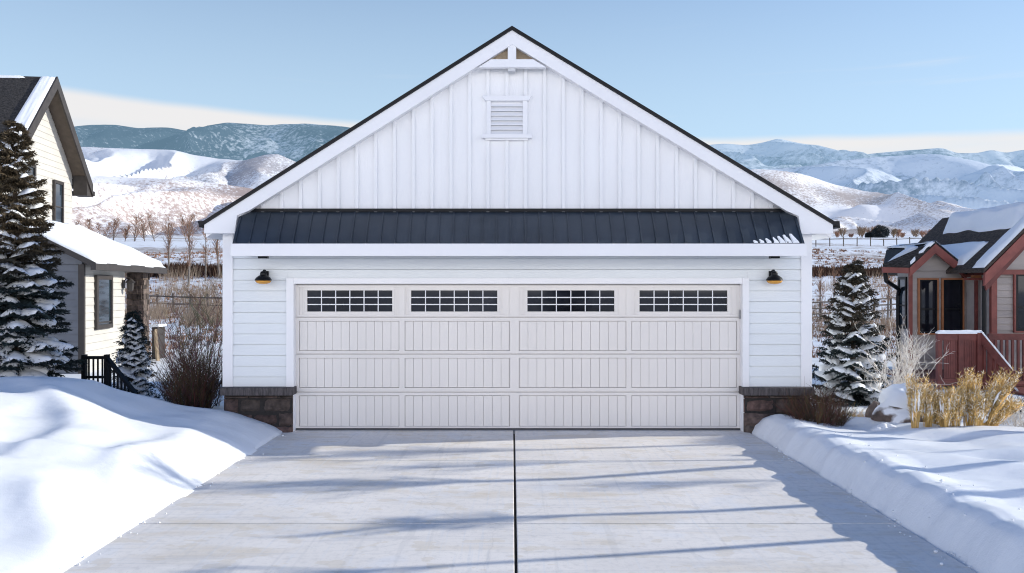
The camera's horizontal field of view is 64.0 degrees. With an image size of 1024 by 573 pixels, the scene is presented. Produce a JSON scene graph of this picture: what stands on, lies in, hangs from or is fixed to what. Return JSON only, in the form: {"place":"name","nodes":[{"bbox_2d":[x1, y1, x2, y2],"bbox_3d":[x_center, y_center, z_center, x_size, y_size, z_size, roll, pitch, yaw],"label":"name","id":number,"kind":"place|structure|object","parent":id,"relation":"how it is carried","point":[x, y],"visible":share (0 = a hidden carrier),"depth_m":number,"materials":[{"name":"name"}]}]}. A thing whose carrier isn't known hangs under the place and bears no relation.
{"place":"outdoors","nodes":[
{"label":"outdoors","id":0,"kind":"place"},
{"bbox_2d":[72,172,252,235],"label":"sage foothills","id":1,"kind":"structure","parent":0,"point":[123,198],"depth_m":388.32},
{"bbox_2d":[81,147,294,188],"bbox_3d":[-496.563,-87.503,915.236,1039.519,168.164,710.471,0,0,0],"label":"snowy ridge","id":2,"kind":"structure","parent":0,"point":[253,173],"depth_m":948.93,"materials":[{"name":"white snow"}]},
{"bbox_2d":[74,123,349,161],"bbox_3d":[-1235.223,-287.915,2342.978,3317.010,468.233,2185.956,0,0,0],"label":"forested mountains","id":3,"kind":"structure","parent":0,"point":[242,142],"depth_m":2366.31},
{"bbox_2d":[0,234,1023,572],"bbox_3d":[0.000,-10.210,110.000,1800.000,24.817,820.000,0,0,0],"label":"snow ground","id":4,"kind":"structure","parent":0,"point":[90,466],"depth_m":8.59,"materials":[{"name":"white snow"}]},
{"bbox_2d":[0,120,87,376],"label":"spruce","id":5,"kind":"object","parent":4,"relation":"on","point":[27,313],"visible":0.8,"depth_m":12.43,"materials":[{"name":"green plant"}]},
{"bbox_2d":[0,75,166,373],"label":"house","id":6,"kind":"structure","parent":4,"relation":"on","point":[94,267],"depth_m":24.06,"materials":[{"name":"beige"}]},
{"bbox_2d":[23,165,36,188],"bbox_3d":[-14.802,-3.130,25.131,0.069,1.300,0.740,0,0,-7],"label":"window","id":7,"kind":"structure","parent":6,"relation":"in","point":[33,172],"depth_m":25.31,"materials":[{"name":"grey glass"}]},
{"bbox_2d":[52,180,63,222],"bbox_3d":[-15.051,-2.720,27.166,0.069,1.560,0.740,0,0,-7],"label":"window","id":8,"kind":"structure","parent":6,"relation":"in","point":[57,186],"depth_m":27.17,"materials":[{"name":"grey glass"}]},
{"bbox_2d":[94,275,112,329],"bbox_3d":[-10.577,0.400,21.223,0.069,1.380,1.110,0,0,-7],"label":"window","id":9,"kind":"structure","parent":6,"relation":"in","point":[103,284],"depth_m":21.16,"materials":[{"name":"clear glass"}]},
{"bbox_2d":[122,277,134,290],"bbox_3d":[-10.623,-0.075,22.723,0.340,0.411,0.280,0,0,-7],"label":"wall lantern","id":10,"kind":"object","parent":6,"relation":"attached to","point":[130,282],"depth_m":22.66,"materials":[{"name":"black metal"}]},
{"bbox_2d":[85,217,100,232],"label":"bare tree","id":11,"kind":"object","parent":4,"relation":"on","point":[89,226],"visible":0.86,"depth_m":118.28,"materials":[{"name":"brown plant"}]},
{"bbox_2d":[95,222,110,237],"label":"bare tree","id":12,"kind":"object","parent":4,"relation":"on","point":[108,228],"visible":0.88,"depth_m":122.16,"materials":[{"name":"brown plant"}]},
{"bbox_2d":[81,354,138,393],"bbox_3d":[-6.437,1.816,13.233,1.256,1.407,0.255,0,0,24],"label":"stair railing","id":13,"kind":"object","parent":4,"relation":"on","point":[109,364],"visible":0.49,"depth_m":13.36,"materials":[{"name":"black metal"}]},
{"bbox_2d":[101,217,119,239],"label":"bare tree","id":14,"kind":"object","parent":4,"relation":"on","point":[116,227],"visible":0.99,"depth_m":119.48,"materials":[{"name":"brown plant"}]},
{"bbox_2d":[120,223,130,240],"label":"bare tree","id":15,"kind":"object","parent":4,"relation":"on","point":[126,232],"visible":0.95,"depth_m":121.19,"materials":[{"name":"brown plant"}]},
{"bbox_2d":[128,213,143,240],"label":"bare tree","id":16,"kind":"object","parent":4,"relation":"on","point":[137,229],"visible":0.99,"depth_m":116.56,"materials":[{"name":"brown plant"}]},
{"bbox_2d":[111,310,161,397],"bbox_3d":[-6.467,1.428,14.000,0.971,2.084,0.991,0,0,0],"label":"spruce","id":17,"kind":"object","parent":4,"relation":"on","point":[133,358],"visible":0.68,"depth_m":13.89,"materials":[{"name":"green plant"}]},
{"bbox_2d":[134,219,148,240],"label":"bare tree","id":18,"kind":"object","parent":4,"relation":"on","point":[143,230],"visible":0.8,"depth_m":121.72,"materials":[{"name":"brown plant"}]},
{"bbox_2d":[139,210,165,240],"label":"bare tree","id":19,"kind":"object","parent":4,"relation":"on","point":[150,225],"visible":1,"depth_m":118.82,"materials":[{"name":"brown plant"}]},
{"bbox_2d":[150,324,166,360],"bbox_3d":[-10.184,2.044,23.335,0.505,1.907,1.480,0,0,-17],"label":"wooden post","id":20,"kind":"object","parent":4,"relation":"on","point":[160,331],"visible":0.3,"depth_m":23.50,"materials":[{"name":"brown wood"}]},
{"bbox_2d":[159,214,176,268],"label":"bare tree","id":21,"kind":"object","parent":4,"relation":"on","point":[169,242],"visible":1,"depth_m":57.99,"materials":[{"name":"brown plant"}]},
{"bbox_2d":[162,220,177,238],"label":"bare tree","id":22,"kind":"object","parent":4,"relation":"on","point":[166,232],"visible":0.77,"depth_m":122.56,"materials":[{"name":"brown plant"}]},
{"bbox_2d":[124,263,222,326],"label":"dry brush","id":23,"kind":"object","parent":4,"relation":"on","point":[155,312],"visible":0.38,"depth_m":46.65,"materials":[{"name":"brown plant"}]},
{"bbox_2d":[125,260,222,278],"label":"hedge","id":24,"kind":"object","parent":4,"relation":"on","point":[178,265],"visible":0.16,"depth_m":57.91,"materials":[{"name":"brown plant"}]},
{"bbox_2d":[136,251,222,405],"bbox_3d":[-5.000,0.733,13.371,2.232,2.680,2.148,0,0,0],"label":"shrub","id":25,"kind":"object","parent":4,"relation":"on","point":[215,327],"visible":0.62,"depth_m":13.32,"materials":[{"name":"brown plant"}]},
{"bbox_2d":[138,336,224,407],"bbox_3d":[-4.988,1.374,12.616,1.588,1.299,1.386,0,0,0],"label":"shrub","id":26,"kind":"object","parent":4,"relation":"on","point":[197,391],"visible":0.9,"depth_m":12.44,"materials":[{"name":"brown plant"}]},
{"bbox_2d":[149,293,222,312],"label":"rail fence","id":27,"kind":"object","parent":4,"relation":"on","point":[157,296],"visible":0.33,"depth_m":45.19,"materials":[{"name":"brown wood"}]},
{"bbox_2d":[177,212,199,241],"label":"bare tree","id":28,"kind":"object","parent":4,"relation":"on","point":[193,217],"visible":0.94,"depth_m":117.49,"materials":[{"name":"brown plant"}]},
{"bbox_2d":[184,216,198,285],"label":"bare tree","id":29,"kind":"object","parent":4,"relation":"on","point":[189,252],"visible":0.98,"depth_m":54.01,"materials":[{"name":"brown plant"}]},
{"bbox_2d":[200,228,213,280],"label":"bare tree","id":30,"kind":"object","parent":4,"relation":"on","point":[205,255],"visible":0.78,"depth_m":56.02,"materials":[{"name":"brown plant"}]},
{"bbox_2d":[211,239,222,277],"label":"bare tree","id":31,"kind":"object","parent":4,"relation":"on","point":[217,243],"visible":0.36,"depth_m":56.87,"materials":[{"name":"brown plant"}]},
{"bbox_2d":[124,248,895,357],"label":"sagebrush","id":32,"kind":"object","parent":4,"relation":"on","point":[814,334],"visible":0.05,"depth_m":47.03,"materials":[{"name":"brown plant"}]},
{"bbox_2d":[198,26,839,433],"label":"garage","id":33,"kind":"structure","parent":4,"relation":"on","point":[512,228],"depth_m":12.00,"materials":[{"name":"white paint"}]},
{"bbox_2d":[255,269,271,283],"bbox_3d":[-3.595,-0.141,11.851,0.244,0.215,0.287,0,0,0],"label":"wall lamp","id":34,"kind":"object","parent":33,"relation":"attached to","point":[263,277],"visible":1,"depth_m":11.77,"materials":[{"name":"black metal"}]},
{"bbox_2d":[258,256,268,258],"bbox_3d":[-3.529,-0.430,11.620,0.130,0.074,0.100,0,0,0],"label":"soffit light","id":35,"kind":"object","parent":33,"relation":"attached to","point":[262,257],"visible":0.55,"depth_m":11.57,"materials":[{"name":"black metal"}]},
{"bbox_2d":[296,284,740,429],"bbox_3d":[0.091,1.028,12.092,6.621,2.180,0.105,0,0,0],"label":"garage door","id":36,"kind":"structure","parent":33,"relation":"in","point":[369,356],"depth_m":12.08,"materials":[{"name":"paint"}]},
{"bbox_2d":[766,269,782,283],"bbox_3d":[3.794,-0.141,11.851,0.244,0.215,0.287,0,0,0],"label":"wall lamp","id":37,"kind":"object","parent":33,"relation":"attached to","point":[774,277],"visible":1,"depth_m":11.77,"materials":[{"name":"black metal"}]},
{"bbox_2d":[60,421,1019,568],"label":"snow crumbs","id":38,"kind":"object","parent":4,"relation":"on","point":[935,551],"visible":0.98,"depth_m":7.34,"materials":[{"name":"white snow"}]},
{"bbox_2d":[773,377,862,426],"bbox_3d":[4.259,1.649,11.456,1.207,0.807,1.200,0,0,0],"label":"shrub","id":39,"kind":"object","parent":4,"relation":"on","point":[820,411],"visible":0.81,"depth_m":11.33,"materials":[{"name":"brown plant"}]},
{"bbox_2d":[814,268,827,300],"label":"bare tree","id":40,"kind":"object","parent":4,"relation":"on","point":[819,283],"visible":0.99,"depth_m":43.98,"materials":[{"name":"brown plant"}]},
{"bbox_2d":[829,262,839,296],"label":"bare tree","id":41,"kind":"object","parent":4,"relation":"on","point":[833,289],"visible":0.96,"depth_m":47.00,"materials":[{"name":"brown plant"}]},
{"bbox_2d":[837,226,846,236],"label":"bare tree","id":42,"kind":"object","parent":4,"relation":"on","point":[840,231],"visible":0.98,"depth_m":170.86,"materials":[{"name":"grey plant"}]},
{"bbox_2d":[810,259,896,406],"bbox_3d":[5.836,0.952,13.978,1.556,2.835,1.577,0,0,0],"label":"spruce","id":43,"kind":"object","parent":4,"relation":"on","point":[834,372],"visible":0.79,"depth_m":13.81,"materials":[{"name":"green plant"}]},
{"bbox_2d":[812,264,894,276],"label":"hedge","id":44,"kind":"object","parent":4,"relation":"on","point":[826,270],"visible":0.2,"depth_m":58.97,"materials":[{"name":"brown plant"}]},
{"bbox_2d":[812,297,895,320],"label":"rail fence","id":45,"kind":"object","parent":4,"relation":"on","point":[820,308],"visible":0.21,"depth_m":41.96,"materials":[{"name":"brown wood"}]},
{"bbox_2d":[812,271,896,338],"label":"dry brush","id":46,"kind":"object","parent":4,"relation":"on","point":[877,319],"visible":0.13,"depth_m":44.16,"materials":[{"name":"plant"}]},
{"bbox_2d":[847,404,865,416],"bbox_3d":[4.920,1.874,11.897,0.577,0.397,0.554,0,0,33],"label":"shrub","id":47,"kind":"object","parent":4,"relation":"on","point":[858,415],"visible":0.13,"depth_m":11.90,"materials":[{"name":"brown plant"}]},
{"bbox_2d":[856,225,866,237],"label":"bare tree","id":48,"kind":"object","parent":4,"relation":"on","point":[860,230],"visible":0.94,"depth_m":170.06,"materials":[{"name":"grey plant"}]},
{"bbox_2d":[815,236,922,246],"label":"rail fence","id":49,"kind":"object","parent":4,"relation":"on","point":[857,238],"visible":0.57,"depth_m":98.23,"materials":[{"name":"brown wood"}]},
{"bbox_2d":[865,232,872,237],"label":"evergreen shrub","id":50,"kind":"object","parent":4,"relation":"on","point":[868,234],"visible":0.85,"depth_m":163.57,"materials":[{"name":"green plant"}]},
{"bbox_2d":[865,401,877,417],"bbox_3d":[5.257,1.905,11.702,0.405,0.535,0.417,0,0,0],"label":"boulder","id":51,"kind":"object","parent":4,"relation":"on","point":[872,406],"visible":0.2,"depth_m":11.69,"materials":[{"name":"grey stone"}]},
{"bbox_2d":[871,224,889,237],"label":"evergreen shrub","id":52,"kind":"object","parent":4,"relation":"on","point":[877,230],"visible":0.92,"depth_m":162.37,"materials":[{"name":"green plant"}]},
{"bbox_2d":[871,422,895,430],"bbox_3d":[5.001,2.020,11.009,0.414,0.380,0.400,0,0,35],"label":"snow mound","id":53,"kind":"object","parent":4,"relation":"on","point":[884,426],"visible":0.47,"depth_m":10.95,"materials":[{"name":"white snow"}]},
{"bbox_2d":[882,273,893,319],"bbox_3d":[18.354,0.180,40.008,0.837,3.314,0.782,0,0,41],"label":"bare tree","id":54,"kind":"object","parent":4,"relation":"on","point":[890,287],"visible":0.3,"depth_m":39.97,"materials":[{"name":"brown plant"}]},
{"bbox_2d":[889,228,897,237],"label":"bare tree","id":55,"kind":"object","parent":4,"relation":"on","point":[893,233],"visible":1,"depth_m":163.50,"materials":[{"name":"brown plant"}]},
{"bbox_2d":[850,315,952,393],"bbox_3d":[5.874,1.246,12.575,1.511,1.661,1.491,0,0,0],"label":"shrub","id":56,"kind":"object","parent":4,"relation":"on","point":[897,376],"visible":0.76,"depth_m":12.57,"materials":[{"name":"grey plant"}]},
{"bbox_2d":[871,383,932,422],"bbox_3d":[5.489,1.806,11.404,0.922,0.910,0.770,0,0,0],"label":"boulder","id":57,"kind":"object","parent":4,"relation":"on","point":[892,407],"visible":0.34,"depth_m":11.25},
{"bbox_2d":[910,228,919,236],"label":"bare tree","id":58,"kind":"object","parent":4,"relation":"on","point":[916,232],"visible":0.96,"depth_m":176.87,"materials":[{"name":"grey plant"}]},
{"bbox_2d":[875,330,1023,395],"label":"deck","id":59,"kind":"structure","parent":4,"relation":"on","point":[967,348],"depth_m":15.99,"materials":[{"name":"red wood"}]},
{"bbox_2d":[963,273,982,329],"bbox_3d":[10.433,0.736,18.400,0.440,2.168,0.280,0,0,0],"label":"porch post","id":60,"kind":"object","parent":59,"relation":"on","point":[975,277],"visible":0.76,"depth_m":18.37,"materials":[{"name":"red wood"}]},
{"bbox_2d":[882,202,1023,373],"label":"house","id":61,"kind":"structure","parent":4,"relation":"on","point":[936,263],"depth_m":18.91,"materials":[{"name":"red"}]},
{"bbox_2d":[898,277,906,328],"bbox_3d":[9.242,0.385,19.381,0.039,1.220,0.520,0,0,6],"label":"window","id":62,"kind":"structure","parent":61,"relation":"in","point":[902,281],"depth_m":19.31,"materials":[{"name":"black metal"}]},
{"bbox_2d":[917,278,938,334],"bbox_3d":[9.627,0.461,18.937,0.472,1.304,0.057,0,0,0],"label":"window","id":63,"kind":"structure","parent":61,"relation":"in","point":[927,288],"depth_m":18.94,"materials":[{"name":"black glass"}]},
{"bbox_2d":[941,278,963,329],"bbox_3d":[10.194,0.461,18.937,0.513,1.304,0.057,0,0,0],"label":"window","id":64,"kind":"structure","parent":61,"relation":"in","point":[952,289],"depth_m":18.94,"materials":[{"name":"black glass"}]},
{"bbox_2d":[1013,275,1023,332],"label":"window","id":65,"kind":"structure","parent":61,"relation":"in","point":[1018,280],"depth_m":17.74,"materials":[{"name":"grey glass"}]},
{"bbox_2d":[982,387,1023,414],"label":"shrub","id":66,"kind":"object","parent":4,"relation":"on","point":[1015,398],"visible":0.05,"depth_m":12.23,"materials":[{"name":"grey plant"}]},
{"bbox_2d":[1000,396,1023,426],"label":"shrub","id":67,"kind":"object","parent":4,"relation":"on","point":[1021,422],"visible":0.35,"depth_m":11.32,"materials":[{"name":"grey plant"}]},
{"bbox_2d":[0,0,1023,153],"label":"sky","id":68,"kind":"structure","parent":0,"point":[866,76],"materials":[{"name":"blue"}]},
{"bbox_2d":[63,430,975,572],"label":"driveway","id":69,"kind":"structure","parent":0,"point":[587,501],"depth_m":7.64,"materials":[{"name":"concrete"}]},
{"bbox_2d":[513,434,517,572],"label":"driveway joint bed","id":70,"kind":"object","parent":69,"relation":"in","point":[515,545],"depth_m":7.64,"materials":[{"name":"grey concrete"}]},
{"bbox_2d":[751,169,976,230],"bbox_3d":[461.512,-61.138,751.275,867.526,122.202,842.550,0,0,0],"label":"snowy foothills","id":71,"kind":"structure","parent":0,"point":[848,208],"depth_m":756.50,"materials":[{"name":"white snow"}]},
{"bbox_2d":[710,139,1023,169],"bbox_3d":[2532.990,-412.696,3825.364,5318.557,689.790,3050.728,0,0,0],"label":"mountains","id":72,"kind":"structure","parent":0,"point":[776,153],"depth_m":4047.33,"materials":[{"name":"white snow"}]},
{"bbox_2d":[833,209,954,235],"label":"snowy mounds","id":73,"kind":"object","parent":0,"point":[927,220],"visible":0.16,"depth_m":331.69,"materials":[{"name":"white snow"}]},
{"bbox_2d":[766,154,1023,208],"bbox_3d":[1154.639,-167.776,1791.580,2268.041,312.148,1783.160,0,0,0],"label":"blue mountains","id":74,"kind":"structure","parent":0,"point":[962,182],"depth_m":1719.11,"materials":[{"name":"snow"}]},
{"bbox_2d":[905,373,929,427],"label":"ornamental grass","id":75,"kind":"object","parent":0,"point":[915,401],"depth_m":10.60,"materials":[{"name":"yellow plant"}]},
{"bbox_2d":[919,381,940,426],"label":"ornamental grass","id":76,"kind":"object","parent":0,"point":[928,411],"depth_m":10.71,"materials":[{"name":"beige plant"}]},
{"bbox_2d":[932,406,941,424],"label":"ornamental grass","id":77,"kind":"object","parent":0,"point":[936,421],"depth_m":10.82,"materials":[{"name":"brown plant"}]},
{"bbox_2d":[930,384,960,426],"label":"ornamental grass","id":78,"kind":"object","parent":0,"point":[944,404],"depth_m":10.59,"materials":[{"name":"beige plant"}]},
{"bbox_2d":[942,384,970,426],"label":"ornamental grass","id":79,"kind":"object","parent":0,"point":[959,411],"depth_m":10.69,"materials":[{"name":"beige plant"}]},
{"bbox_2d":[955,367,984,425],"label":"ornamental grass","id":80,"kind":"object","parent":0,"point":[971,385],"depth_m":10.83,"materials":[{"name":"yellow plant"}]},
{"bbox_2d":[965,388,991,425],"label":"ornamental grass","id":81,"kind":"object","parent":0,"point":[977,406],"depth_m":10.59,"materials":[{"name":"beige plant"}]},
{"bbox_2d":[981,367,1023,425],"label":"ornamental grass","id":82,"kind":"object","parent":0,"point":[998,394],"depth_m":10.70,"materials":[{"name":"yellow plant"}]},
{"bbox_2d":[987,395,1023,425],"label":"ornamental grass","id":83,"kind":"object","parent":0,"point":[1009,407],"depth_m":10.80,"materials":[{"name":"beige plant"}]}
]}

